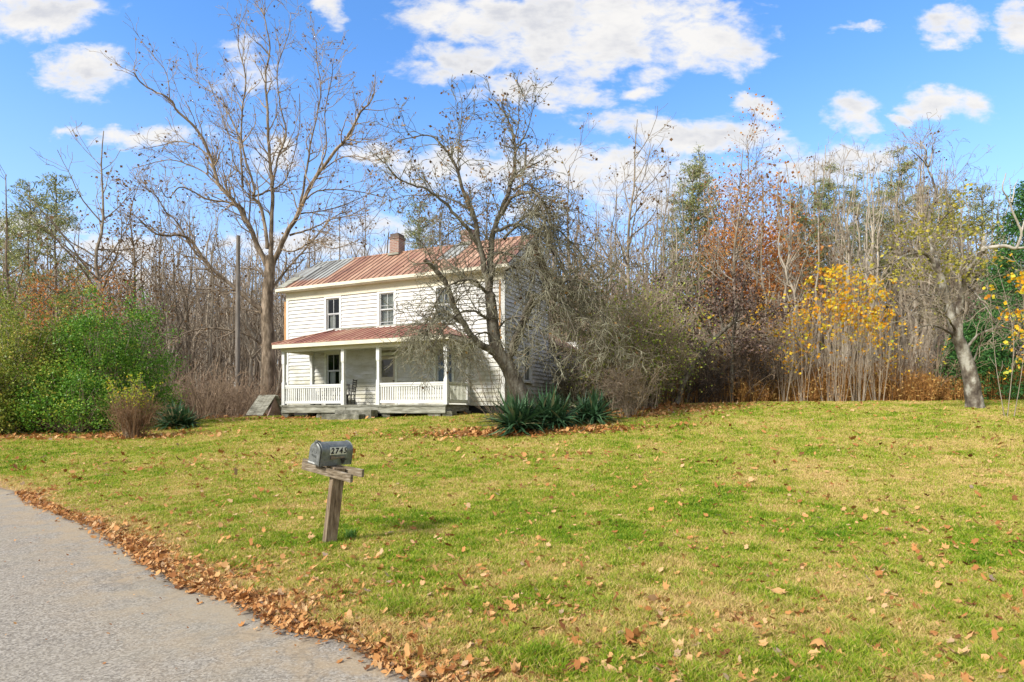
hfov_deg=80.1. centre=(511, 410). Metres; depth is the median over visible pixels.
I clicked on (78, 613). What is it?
road
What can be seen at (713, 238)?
bare tree
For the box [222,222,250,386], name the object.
bare tree
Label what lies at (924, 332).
bare tree
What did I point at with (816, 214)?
bare tree
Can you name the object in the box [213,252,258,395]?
bare tree
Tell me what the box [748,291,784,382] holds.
yellow sapling
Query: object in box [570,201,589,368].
bare tree
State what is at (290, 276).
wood
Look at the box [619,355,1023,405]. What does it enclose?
dry weeds
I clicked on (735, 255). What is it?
bare tree
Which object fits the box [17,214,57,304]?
bare tree
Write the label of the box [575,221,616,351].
bare tree
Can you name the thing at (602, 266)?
bare tree
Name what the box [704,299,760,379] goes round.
yellow sapling
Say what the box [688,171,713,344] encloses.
bare tree
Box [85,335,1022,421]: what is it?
undergrowth
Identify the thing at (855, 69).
sky
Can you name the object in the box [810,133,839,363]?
bare tree
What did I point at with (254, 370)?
bare tree
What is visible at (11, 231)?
pine tree
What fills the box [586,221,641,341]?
bare tree
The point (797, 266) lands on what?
bare tree
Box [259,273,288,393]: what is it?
bare tree
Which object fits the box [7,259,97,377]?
oak tree
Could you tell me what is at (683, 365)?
shrub
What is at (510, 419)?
yucca
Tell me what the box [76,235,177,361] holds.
bare tree
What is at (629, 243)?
bare tree
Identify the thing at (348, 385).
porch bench
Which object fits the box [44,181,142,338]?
bare tree
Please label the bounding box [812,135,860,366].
bare tree
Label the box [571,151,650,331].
bare tree
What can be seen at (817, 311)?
yellow sapling
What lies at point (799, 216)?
bare tree
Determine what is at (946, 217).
tree
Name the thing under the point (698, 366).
shrub
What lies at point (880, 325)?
yellow sapling
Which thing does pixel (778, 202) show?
bare tree
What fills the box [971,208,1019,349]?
bare tree
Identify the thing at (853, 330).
yellow sapling
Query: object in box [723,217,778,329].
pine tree
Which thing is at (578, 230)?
bare tree
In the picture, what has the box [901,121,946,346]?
bare tree
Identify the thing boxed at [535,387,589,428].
yucca
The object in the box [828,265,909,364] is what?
young tree
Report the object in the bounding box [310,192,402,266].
bare tree
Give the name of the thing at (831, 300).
yellow sapling
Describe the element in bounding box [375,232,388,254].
bare tree
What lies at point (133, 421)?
brown shrub
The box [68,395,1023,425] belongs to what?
forest floor leaves
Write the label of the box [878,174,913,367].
bare tree
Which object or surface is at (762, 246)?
bare tree
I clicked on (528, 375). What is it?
window
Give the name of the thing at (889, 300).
bare tree
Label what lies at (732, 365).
dark stemmed tree
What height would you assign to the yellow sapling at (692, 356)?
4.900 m
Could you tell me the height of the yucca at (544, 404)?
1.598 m
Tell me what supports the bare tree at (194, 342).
on the ground at (498, 472)
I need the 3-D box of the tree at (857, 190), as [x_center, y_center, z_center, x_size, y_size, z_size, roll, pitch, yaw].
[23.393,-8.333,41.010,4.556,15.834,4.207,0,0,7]
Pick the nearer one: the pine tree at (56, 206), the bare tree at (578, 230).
the pine tree at (56, 206)
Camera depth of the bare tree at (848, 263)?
35.62 m
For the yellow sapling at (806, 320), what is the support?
on the ground at (498, 472)
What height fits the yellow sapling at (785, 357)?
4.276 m
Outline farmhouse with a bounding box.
[271,228,586,419]
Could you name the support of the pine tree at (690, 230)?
on the ground at (498, 472)
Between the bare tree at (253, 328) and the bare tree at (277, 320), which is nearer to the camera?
the bare tree at (253, 328)
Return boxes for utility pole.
[234,235,239,408]
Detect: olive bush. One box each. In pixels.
[0,272,150,432]
[0,331,55,433]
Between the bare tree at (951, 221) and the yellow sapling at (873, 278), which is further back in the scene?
the bare tree at (951, 221)
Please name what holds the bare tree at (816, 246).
on the ground at (498, 472)
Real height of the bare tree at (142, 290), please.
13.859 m
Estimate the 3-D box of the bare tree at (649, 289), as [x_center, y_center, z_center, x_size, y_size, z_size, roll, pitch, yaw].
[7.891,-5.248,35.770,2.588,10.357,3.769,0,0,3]
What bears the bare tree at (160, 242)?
on the ground at (498, 472)
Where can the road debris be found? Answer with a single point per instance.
(197, 599)
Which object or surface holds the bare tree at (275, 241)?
on the ground at (498, 472)
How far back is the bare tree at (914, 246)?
37.33 m
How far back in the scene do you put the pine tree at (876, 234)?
45.98 m
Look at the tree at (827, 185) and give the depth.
43.85 m
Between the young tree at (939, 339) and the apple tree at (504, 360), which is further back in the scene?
the young tree at (939, 339)
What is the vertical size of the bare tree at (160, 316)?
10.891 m
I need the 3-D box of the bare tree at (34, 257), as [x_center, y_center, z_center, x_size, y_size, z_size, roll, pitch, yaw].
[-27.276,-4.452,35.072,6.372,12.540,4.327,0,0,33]
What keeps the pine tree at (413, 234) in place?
on the ground at (498, 472)
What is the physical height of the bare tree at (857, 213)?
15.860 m
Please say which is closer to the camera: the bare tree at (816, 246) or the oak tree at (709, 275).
the oak tree at (709, 275)
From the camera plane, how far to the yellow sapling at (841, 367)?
26.02 m
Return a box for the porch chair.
[346,379,356,404]
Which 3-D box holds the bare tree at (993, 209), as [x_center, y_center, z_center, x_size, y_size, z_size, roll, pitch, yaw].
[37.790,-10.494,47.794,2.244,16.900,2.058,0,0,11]
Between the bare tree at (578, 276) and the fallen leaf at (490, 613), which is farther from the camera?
the bare tree at (578, 276)
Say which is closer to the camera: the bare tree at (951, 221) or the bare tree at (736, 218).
the bare tree at (951, 221)
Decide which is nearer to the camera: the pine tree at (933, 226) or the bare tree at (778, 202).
the pine tree at (933, 226)
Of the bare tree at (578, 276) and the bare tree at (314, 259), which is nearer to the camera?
the bare tree at (578, 276)
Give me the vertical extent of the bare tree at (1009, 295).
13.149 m
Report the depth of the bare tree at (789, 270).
37.58 m
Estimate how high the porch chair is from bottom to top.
1.083 m
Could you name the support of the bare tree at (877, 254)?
on the ground at (498, 472)
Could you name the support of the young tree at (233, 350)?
on the ground at (498, 472)
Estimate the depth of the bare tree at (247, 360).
42.98 m
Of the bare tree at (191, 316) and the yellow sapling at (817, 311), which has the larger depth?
the bare tree at (191, 316)
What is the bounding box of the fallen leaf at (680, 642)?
[671,638,683,646]
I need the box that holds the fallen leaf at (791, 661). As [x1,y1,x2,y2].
[787,656,802,667]
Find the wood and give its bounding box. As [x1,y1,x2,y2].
[0,200,1023,397]
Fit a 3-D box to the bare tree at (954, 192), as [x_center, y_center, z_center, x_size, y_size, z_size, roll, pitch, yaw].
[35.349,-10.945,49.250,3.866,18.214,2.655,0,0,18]
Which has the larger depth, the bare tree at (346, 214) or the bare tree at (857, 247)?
the bare tree at (857, 247)
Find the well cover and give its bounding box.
[246,395,281,415]
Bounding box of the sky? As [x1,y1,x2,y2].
[0,0,1023,363]
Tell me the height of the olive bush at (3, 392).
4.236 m
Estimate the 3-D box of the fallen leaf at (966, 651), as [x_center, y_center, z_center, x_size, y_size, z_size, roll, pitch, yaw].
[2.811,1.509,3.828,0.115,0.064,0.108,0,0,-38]
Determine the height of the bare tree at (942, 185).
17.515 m
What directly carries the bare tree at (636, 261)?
on the ground at (498, 472)
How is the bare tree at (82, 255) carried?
on the ground at (498, 472)
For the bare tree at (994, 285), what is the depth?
46.59 m
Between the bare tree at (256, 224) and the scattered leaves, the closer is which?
the scattered leaves
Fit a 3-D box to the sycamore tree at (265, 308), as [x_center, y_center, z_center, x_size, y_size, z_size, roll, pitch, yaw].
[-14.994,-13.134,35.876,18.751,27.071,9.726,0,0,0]
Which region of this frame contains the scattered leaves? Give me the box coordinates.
[0,399,1023,681]
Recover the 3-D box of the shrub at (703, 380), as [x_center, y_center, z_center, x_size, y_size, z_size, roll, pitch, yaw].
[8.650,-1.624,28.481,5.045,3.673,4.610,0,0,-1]
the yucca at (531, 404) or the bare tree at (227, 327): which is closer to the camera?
the yucca at (531, 404)
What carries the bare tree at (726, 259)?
on the ground at (498, 472)
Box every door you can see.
[308,440,320,465]
[381,356,394,404]
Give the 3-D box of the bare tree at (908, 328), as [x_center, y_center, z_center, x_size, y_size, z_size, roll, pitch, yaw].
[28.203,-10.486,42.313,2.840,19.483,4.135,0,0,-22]
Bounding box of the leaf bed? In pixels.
[0,400,1023,501]
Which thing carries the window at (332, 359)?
in the farmhouse
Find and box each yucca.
[146,397,205,430]
[157,402,211,428]
[477,384,556,435]
[497,390,555,433]
[516,384,586,430]
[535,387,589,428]
[566,389,611,423]
[567,387,626,424]
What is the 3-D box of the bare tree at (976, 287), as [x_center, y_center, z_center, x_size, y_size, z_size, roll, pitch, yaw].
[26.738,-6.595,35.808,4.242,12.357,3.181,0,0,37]
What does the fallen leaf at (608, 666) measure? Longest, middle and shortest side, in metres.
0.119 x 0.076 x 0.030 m
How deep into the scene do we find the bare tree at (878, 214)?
52.36 m
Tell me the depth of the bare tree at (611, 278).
37.73 m
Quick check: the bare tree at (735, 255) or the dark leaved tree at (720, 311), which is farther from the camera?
the bare tree at (735, 255)
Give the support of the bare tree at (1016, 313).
on the ground at (498, 472)
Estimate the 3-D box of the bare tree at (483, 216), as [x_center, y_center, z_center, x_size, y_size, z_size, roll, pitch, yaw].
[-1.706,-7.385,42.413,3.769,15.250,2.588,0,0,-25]
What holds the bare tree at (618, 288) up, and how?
on the ground at (498, 472)
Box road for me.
[0,488,407,681]
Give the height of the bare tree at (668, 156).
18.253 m
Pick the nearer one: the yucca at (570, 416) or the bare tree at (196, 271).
the yucca at (570, 416)
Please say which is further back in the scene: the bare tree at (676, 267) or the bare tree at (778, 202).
the bare tree at (778, 202)
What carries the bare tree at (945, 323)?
on the ground at (498, 472)
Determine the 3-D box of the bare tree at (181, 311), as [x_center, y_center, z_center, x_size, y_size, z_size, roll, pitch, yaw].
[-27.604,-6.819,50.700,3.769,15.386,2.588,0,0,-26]
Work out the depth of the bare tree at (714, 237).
45.98 m
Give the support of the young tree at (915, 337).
on the ground at (498, 472)
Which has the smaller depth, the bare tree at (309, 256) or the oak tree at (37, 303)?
the oak tree at (37, 303)
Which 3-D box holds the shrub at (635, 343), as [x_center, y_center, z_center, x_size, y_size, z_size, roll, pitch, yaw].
[3.922,-2.689,23.816,8.325,6.584,6.994,0,0,-44]
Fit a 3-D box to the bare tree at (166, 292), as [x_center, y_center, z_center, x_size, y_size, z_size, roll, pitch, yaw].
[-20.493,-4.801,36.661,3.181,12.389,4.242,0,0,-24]
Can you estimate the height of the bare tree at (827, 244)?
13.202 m
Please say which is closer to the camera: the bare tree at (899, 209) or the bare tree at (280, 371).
the bare tree at (280, 371)
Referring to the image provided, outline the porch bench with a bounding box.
[313,384,349,404]
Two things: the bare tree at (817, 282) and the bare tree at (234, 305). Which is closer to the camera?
the bare tree at (817, 282)
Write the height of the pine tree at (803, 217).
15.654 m
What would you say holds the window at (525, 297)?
in the farmhouse
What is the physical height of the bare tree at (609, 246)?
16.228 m
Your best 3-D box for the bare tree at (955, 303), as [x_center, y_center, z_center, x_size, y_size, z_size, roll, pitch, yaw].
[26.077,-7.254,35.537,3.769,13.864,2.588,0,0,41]
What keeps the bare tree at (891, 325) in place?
on the ground at (498, 472)
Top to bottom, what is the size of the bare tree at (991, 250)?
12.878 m
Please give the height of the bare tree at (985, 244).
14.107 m
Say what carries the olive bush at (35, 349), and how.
on the ground at (498, 472)
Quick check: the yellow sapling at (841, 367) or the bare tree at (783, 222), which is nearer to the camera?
the yellow sapling at (841, 367)
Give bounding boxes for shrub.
[91,372,175,438]
[456,339,536,422]
[520,251,723,410]
[533,334,647,407]
[559,260,732,409]
[580,323,719,404]
[588,352,670,417]
[649,350,699,404]
[662,333,750,402]
[672,327,736,402]
[692,300,796,399]
[704,333,813,400]
[712,307,823,380]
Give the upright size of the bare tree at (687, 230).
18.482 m
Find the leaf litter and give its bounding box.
[7,487,741,681]
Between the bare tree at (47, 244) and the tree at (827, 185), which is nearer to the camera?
the tree at (827, 185)
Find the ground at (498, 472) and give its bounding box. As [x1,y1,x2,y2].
[0,372,1023,681]
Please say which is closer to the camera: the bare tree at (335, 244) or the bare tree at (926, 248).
the bare tree at (926, 248)
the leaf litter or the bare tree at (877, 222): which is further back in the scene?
the bare tree at (877, 222)
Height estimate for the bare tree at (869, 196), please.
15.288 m
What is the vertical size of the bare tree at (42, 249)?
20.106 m
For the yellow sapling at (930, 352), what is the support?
on the ground at (498, 472)
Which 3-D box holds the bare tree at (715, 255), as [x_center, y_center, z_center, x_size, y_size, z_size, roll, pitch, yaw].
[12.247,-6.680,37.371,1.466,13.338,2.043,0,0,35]
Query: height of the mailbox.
1.373 m
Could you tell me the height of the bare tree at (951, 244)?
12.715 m
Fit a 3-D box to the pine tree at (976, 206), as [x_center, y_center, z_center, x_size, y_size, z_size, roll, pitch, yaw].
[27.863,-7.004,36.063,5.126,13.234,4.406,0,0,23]
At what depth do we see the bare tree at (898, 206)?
41.98 m
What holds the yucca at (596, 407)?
on the ground at (498, 472)
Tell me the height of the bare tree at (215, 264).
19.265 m
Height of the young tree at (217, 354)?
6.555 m
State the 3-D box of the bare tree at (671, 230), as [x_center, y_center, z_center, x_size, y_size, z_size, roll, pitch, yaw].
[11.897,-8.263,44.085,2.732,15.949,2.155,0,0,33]
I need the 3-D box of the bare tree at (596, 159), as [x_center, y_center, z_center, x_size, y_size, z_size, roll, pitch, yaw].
[3.095,-7.800,33.827,6.617,16.063,4.699,0,0,-3]
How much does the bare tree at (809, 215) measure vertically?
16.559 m
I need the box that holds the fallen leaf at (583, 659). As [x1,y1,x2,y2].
[580,656,589,662]
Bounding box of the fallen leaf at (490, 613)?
[485,607,496,616]
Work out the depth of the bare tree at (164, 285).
54.88 m
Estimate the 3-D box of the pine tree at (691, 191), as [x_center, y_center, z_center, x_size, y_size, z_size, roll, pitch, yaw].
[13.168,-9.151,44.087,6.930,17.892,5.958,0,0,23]
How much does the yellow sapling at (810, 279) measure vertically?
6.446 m
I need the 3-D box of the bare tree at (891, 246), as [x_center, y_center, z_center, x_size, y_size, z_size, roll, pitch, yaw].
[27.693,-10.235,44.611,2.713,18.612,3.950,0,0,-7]
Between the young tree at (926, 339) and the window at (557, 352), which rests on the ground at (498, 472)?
the young tree at (926, 339)
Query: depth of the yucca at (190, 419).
21.61 m
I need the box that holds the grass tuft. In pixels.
[343,529,357,539]
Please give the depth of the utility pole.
32.91 m
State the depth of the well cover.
29.30 m
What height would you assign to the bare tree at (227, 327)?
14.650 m
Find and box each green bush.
[0,348,142,437]
[33,276,191,429]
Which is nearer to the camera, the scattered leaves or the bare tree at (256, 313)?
the scattered leaves
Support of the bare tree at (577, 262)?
on the ground at (498, 472)
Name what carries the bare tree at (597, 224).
on the ground at (498, 472)
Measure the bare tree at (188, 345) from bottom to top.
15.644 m
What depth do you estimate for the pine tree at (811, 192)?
47.78 m
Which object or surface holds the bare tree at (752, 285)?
on the ground at (498, 472)
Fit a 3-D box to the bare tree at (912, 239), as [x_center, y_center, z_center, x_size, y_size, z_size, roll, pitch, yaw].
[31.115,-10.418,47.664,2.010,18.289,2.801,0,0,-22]
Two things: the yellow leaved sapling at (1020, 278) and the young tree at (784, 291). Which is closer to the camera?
the yellow leaved sapling at (1020, 278)
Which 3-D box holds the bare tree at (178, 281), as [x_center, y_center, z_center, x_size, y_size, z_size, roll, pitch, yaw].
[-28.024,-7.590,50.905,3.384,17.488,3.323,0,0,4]
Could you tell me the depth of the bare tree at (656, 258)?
38.10 m
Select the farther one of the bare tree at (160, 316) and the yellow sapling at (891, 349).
the bare tree at (160, 316)
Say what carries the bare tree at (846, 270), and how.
on the ground at (498, 472)
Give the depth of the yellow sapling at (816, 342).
27.57 m
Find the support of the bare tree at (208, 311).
on the ground at (498, 472)
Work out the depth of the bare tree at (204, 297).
46.03 m
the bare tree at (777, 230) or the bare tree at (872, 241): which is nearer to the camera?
the bare tree at (872, 241)
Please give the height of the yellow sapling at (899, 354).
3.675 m
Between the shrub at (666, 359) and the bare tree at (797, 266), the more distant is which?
the bare tree at (797, 266)
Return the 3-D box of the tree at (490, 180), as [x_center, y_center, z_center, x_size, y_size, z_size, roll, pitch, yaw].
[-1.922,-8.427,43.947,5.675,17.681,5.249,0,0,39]
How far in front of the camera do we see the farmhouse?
25.54 m
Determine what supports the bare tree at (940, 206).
on the ground at (498, 472)
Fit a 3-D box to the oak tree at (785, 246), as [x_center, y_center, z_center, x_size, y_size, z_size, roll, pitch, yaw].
[16.575,-7.465,37.707,7.161,15.280,7.052,0,0,-28]
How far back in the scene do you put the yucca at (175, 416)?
21.41 m
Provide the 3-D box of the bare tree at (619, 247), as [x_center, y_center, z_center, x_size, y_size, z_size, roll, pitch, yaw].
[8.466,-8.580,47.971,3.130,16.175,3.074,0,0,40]
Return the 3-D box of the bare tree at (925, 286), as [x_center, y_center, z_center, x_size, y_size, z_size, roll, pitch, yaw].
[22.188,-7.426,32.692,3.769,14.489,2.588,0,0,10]
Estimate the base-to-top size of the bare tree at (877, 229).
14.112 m
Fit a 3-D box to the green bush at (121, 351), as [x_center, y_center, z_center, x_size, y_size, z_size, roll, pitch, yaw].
[-15.002,-2.080,22.329,5.247,5.976,5.316,0,0,0]
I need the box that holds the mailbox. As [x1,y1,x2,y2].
[302,440,363,542]
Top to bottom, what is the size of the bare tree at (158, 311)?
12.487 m
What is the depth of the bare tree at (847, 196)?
47.92 m
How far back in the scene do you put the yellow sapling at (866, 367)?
26.18 m
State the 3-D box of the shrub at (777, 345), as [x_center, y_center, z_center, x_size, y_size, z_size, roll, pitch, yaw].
[13.065,-2.736,31.153,5.835,4.917,5.505,0,0,21]
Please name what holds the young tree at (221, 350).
on the ground at (498, 472)
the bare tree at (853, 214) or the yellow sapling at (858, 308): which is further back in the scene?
the bare tree at (853, 214)
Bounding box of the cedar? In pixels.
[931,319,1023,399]
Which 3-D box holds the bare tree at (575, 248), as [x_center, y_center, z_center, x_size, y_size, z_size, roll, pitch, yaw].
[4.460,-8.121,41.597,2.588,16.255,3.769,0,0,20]
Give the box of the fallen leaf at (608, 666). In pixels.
[603,664,621,672]
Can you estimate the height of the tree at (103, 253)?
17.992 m
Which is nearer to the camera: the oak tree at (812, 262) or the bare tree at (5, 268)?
the bare tree at (5, 268)
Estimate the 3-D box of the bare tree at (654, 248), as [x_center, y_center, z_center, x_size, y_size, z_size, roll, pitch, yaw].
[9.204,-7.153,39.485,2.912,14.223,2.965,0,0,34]
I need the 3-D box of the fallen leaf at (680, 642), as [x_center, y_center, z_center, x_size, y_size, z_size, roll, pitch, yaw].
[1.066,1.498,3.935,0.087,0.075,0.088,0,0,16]
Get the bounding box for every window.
[323,295,341,331]
[324,351,341,389]
[376,290,395,327]
[432,345,454,387]
[434,284,454,323]
[523,287,532,326]
[523,344,533,383]
[555,352,561,381]
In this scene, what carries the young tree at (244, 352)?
on the ground at (498, 472)
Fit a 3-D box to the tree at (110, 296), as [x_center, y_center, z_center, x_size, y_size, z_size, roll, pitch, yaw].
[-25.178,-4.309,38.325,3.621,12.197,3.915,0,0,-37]
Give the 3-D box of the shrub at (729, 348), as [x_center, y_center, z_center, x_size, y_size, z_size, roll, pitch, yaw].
[11.036,-2.826,30.588,6.078,5.122,5.734,0,0,-11]
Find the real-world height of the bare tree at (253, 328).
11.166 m
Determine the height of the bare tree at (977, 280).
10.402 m
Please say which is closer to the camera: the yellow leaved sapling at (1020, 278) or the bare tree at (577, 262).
the yellow leaved sapling at (1020, 278)
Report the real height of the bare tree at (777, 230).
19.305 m
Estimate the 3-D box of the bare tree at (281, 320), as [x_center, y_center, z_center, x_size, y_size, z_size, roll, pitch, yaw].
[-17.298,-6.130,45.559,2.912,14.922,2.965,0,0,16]
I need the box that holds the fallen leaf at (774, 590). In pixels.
[769,587,787,593]
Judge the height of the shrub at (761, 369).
3.856 m
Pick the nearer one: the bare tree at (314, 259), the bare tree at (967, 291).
the bare tree at (967, 291)
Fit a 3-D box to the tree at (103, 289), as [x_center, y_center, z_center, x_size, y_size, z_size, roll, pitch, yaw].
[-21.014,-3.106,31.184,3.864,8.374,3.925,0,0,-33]
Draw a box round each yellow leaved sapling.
[982,253,1023,415]
[1012,300,1023,372]
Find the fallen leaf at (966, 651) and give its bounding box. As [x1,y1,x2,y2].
[949,646,969,654]
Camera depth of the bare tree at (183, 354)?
40.90 m
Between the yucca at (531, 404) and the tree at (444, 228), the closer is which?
the yucca at (531, 404)
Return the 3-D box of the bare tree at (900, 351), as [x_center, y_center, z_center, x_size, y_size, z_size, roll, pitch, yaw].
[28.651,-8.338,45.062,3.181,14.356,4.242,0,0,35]
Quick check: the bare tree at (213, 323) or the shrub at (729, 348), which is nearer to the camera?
the shrub at (729, 348)
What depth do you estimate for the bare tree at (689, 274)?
33.55 m
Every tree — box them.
[0,165,62,358]
[0,172,108,343]
[0,178,93,358]
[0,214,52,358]
[0,220,79,379]
[0,267,55,379]
[2,196,87,352]
[4,121,182,337]
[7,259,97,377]
[15,230,85,353]
[16,191,45,310]
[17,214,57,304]
[38,247,109,333]
[38,269,81,359]
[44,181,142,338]
[65,219,127,334]
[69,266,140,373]
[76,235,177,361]
[79,165,181,347]
[79,248,136,367]
[81,239,111,341]
[85,0,411,413]
[89,233,185,367]
[107,263,157,368]
[113,212,140,334]
[114,215,190,374]
[131,242,187,388]
[132,167,187,386]
[133,268,185,368]
[136,262,196,350]
[141,176,200,392]
[144,226,201,393]
[148,215,167,343]
[150,267,194,383]
[156,218,196,355]
[157,240,199,387]
[163,188,201,384]
[170,185,215,402]
[179,263,222,380]
[180,278,215,393]
[183,254,278,376]
[185,211,205,381]
[185,216,225,380]
[185,263,200,384]
[185,309,224,390]
[190,265,228,359]
[191,331,232,390]
[192,304,240,389]
[193,209,225,394]
[193,242,227,407]
[194,280,253,407]
[195,201,231,335]
[196,205,234,366]
[200,254,226,379]
[206,306,280,393]
[210,233,255,393]
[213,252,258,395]
[215,342,259,395]
[218,234,256,389]
[219,200,283,381]
[221,257,260,405]
[221,295,243,391]
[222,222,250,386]
[225,241,282,409]
[230,243,261,387]
[241,249,262,387]
[244,221,283,326]
[244,255,278,373]
[246,256,284,359]
[252,268,263,381]
[259,233,296,401]
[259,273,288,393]
[260,217,340,314]
[273,241,282,392]
[290,192,324,271]
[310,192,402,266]
[311,185,370,264]
[319,224,355,260]
[341,206,364,257]
[360,68,663,407]
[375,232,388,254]
[401,198,447,249]
[408,183,460,246]
[419,197,446,248]
[449,163,516,238]
[460,204,495,239]
[509,113,615,340]
[533,165,583,330]
[548,174,585,341]
[555,229,612,349]
[560,180,591,369]
[560,190,595,341]
[560,220,594,335]
[562,104,681,316]
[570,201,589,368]
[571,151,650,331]
[575,214,620,327]
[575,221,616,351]
[582,170,617,357]
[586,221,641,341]
[595,165,636,318]
[597,198,625,316]
[598,196,646,318]
[600,233,650,333]
[606,198,636,314]
[618,209,651,310]
[624,185,666,327]
[630,194,659,298]
[631,230,670,322]
[634,163,680,332]
[638,195,673,336]
[640,159,736,337]
[643,168,684,321]
[644,256,803,403]
[646,155,689,321]
[651,191,690,297]
[653,200,671,323]
[655,208,703,356]
[656,186,684,320]
[665,163,708,348]
[668,142,727,350]
[670,186,685,325]
[670,214,702,331]
[674,134,787,334]
[674,160,712,351]
[678,88,815,342]
[680,167,780,343]
[687,271,706,335]
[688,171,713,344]
[697,294,784,401]
[700,190,721,401]
[701,172,726,401]
[708,198,729,350]
[710,262,768,347]
[714,156,840,357]
[721,169,753,326]
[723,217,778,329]
[724,182,750,346]
[730,229,769,329]
[734,149,783,363]
[745,189,774,336]
[752,178,773,305]
[755,199,777,330]
[762,164,798,356]
[763,172,792,358]
[765,164,822,360]
[765,177,795,333]
[766,184,838,352]
[766,208,813,360]
[767,268,792,352]
[769,183,829,307]
[772,171,791,344]
[775,148,814,349]
[784,162,831,333]
[785,183,817,345]
[788,203,810,358]
[792,157,823,365]
[797,163,836,361]
[800,185,840,350]
[802,144,826,364]
[802,160,837,366]
[803,154,828,362]
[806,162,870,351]
[807,144,841,358]
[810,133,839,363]
[810,159,858,361]
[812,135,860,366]
[813,197,867,356]
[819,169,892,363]
[826,196,849,363]
[826,214,863,362]
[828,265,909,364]
[829,158,870,307]
[830,165,866,366]
[830,167,866,362]
[838,109,1023,407]
[840,138,903,366]
[840,179,866,358]
[844,182,866,360]
[849,153,880,307]
[849,182,908,350]
[851,158,884,359]
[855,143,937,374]
[856,153,893,363]
[858,188,894,356]
[862,165,895,351]
[862,184,887,306]
[864,166,887,349]
[868,143,911,364]
[870,155,910,352]
[870,172,930,371]
[874,132,917,368]
[875,172,932,367]
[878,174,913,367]
[879,121,954,370]
[881,141,921,364]
[883,208,910,366]
[884,116,944,372]
[885,176,917,368]
[885,299,941,368]
[886,143,963,366]
[890,156,941,364]
[893,273,961,361]
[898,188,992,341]
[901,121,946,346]
[902,317,946,369]
[903,159,928,341]
[903,183,967,345]
[905,165,968,364]
[907,144,946,357]
[910,164,936,366]
[916,172,966,364]
[919,158,965,319]
[927,167,957,354]
[930,165,999,340]
[931,165,979,304]
[932,162,956,289]
[935,195,994,321]
[936,185,973,328]
[937,166,975,307]
[937,182,1023,325]
[939,180,1023,399]
[942,194,1023,338]
[945,181,995,323]
[948,229,1021,340]
[963,186,1003,318]
[963,197,1018,312]
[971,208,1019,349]
[984,165,1008,272]
[984,212,1021,336]
[994,165,1022,317]
[1000,205,1023,358]
[1007,237,1023,352]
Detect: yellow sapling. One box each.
[659,311,718,402]
[684,293,738,401]
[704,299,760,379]
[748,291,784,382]
[759,307,800,398]
[764,286,825,398]
[768,294,825,379]
[770,310,810,401]
[774,297,814,400]
[797,288,848,377]
[798,264,851,400]
[798,296,850,391]
[805,262,875,393]
[825,299,866,401]
[834,273,902,400]
[835,315,877,400]
[837,274,882,369]
[842,274,891,395]
[842,290,905,400]
[844,290,890,368]
[862,314,902,395]
[881,327,921,399]
[891,306,937,375]
[907,333,949,379]
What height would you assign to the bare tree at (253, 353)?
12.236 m
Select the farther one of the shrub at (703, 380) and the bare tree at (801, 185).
the bare tree at (801, 185)
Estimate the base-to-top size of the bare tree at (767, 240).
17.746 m
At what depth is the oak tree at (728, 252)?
39.37 m
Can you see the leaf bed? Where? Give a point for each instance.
(487, 431)
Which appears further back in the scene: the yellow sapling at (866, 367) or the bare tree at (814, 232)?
the bare tree at (814, 232)
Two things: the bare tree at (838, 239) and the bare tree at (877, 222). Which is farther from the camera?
the bare tree at (877, 222)
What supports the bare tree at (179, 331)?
on the ground at (498, 472)
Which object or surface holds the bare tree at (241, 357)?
on the ground at (498, 472)
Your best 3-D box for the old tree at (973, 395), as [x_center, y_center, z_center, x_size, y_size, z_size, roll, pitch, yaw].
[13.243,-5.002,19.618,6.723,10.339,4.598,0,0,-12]
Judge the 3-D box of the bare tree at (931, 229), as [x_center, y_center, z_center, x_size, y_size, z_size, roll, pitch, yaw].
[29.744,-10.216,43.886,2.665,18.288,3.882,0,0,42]
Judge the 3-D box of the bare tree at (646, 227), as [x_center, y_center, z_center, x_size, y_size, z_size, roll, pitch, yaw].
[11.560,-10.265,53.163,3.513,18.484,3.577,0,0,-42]
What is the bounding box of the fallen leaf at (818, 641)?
[810,638,824,646]
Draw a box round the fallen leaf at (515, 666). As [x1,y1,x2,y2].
[510,658,520,671]
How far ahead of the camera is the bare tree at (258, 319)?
48.45 m
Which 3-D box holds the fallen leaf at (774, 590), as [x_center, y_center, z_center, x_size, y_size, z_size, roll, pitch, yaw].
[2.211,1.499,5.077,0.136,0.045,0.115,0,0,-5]
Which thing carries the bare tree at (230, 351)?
on the ground at (498, 472)
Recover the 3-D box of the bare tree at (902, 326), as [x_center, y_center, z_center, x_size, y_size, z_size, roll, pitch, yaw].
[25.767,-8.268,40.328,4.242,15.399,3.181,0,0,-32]
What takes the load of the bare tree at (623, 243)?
on the ground at (498, 472)
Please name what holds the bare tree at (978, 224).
on the ground at (498, 472)
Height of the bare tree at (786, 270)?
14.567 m
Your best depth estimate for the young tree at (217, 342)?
37.48 m
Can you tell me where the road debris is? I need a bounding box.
[4,525,345,679]

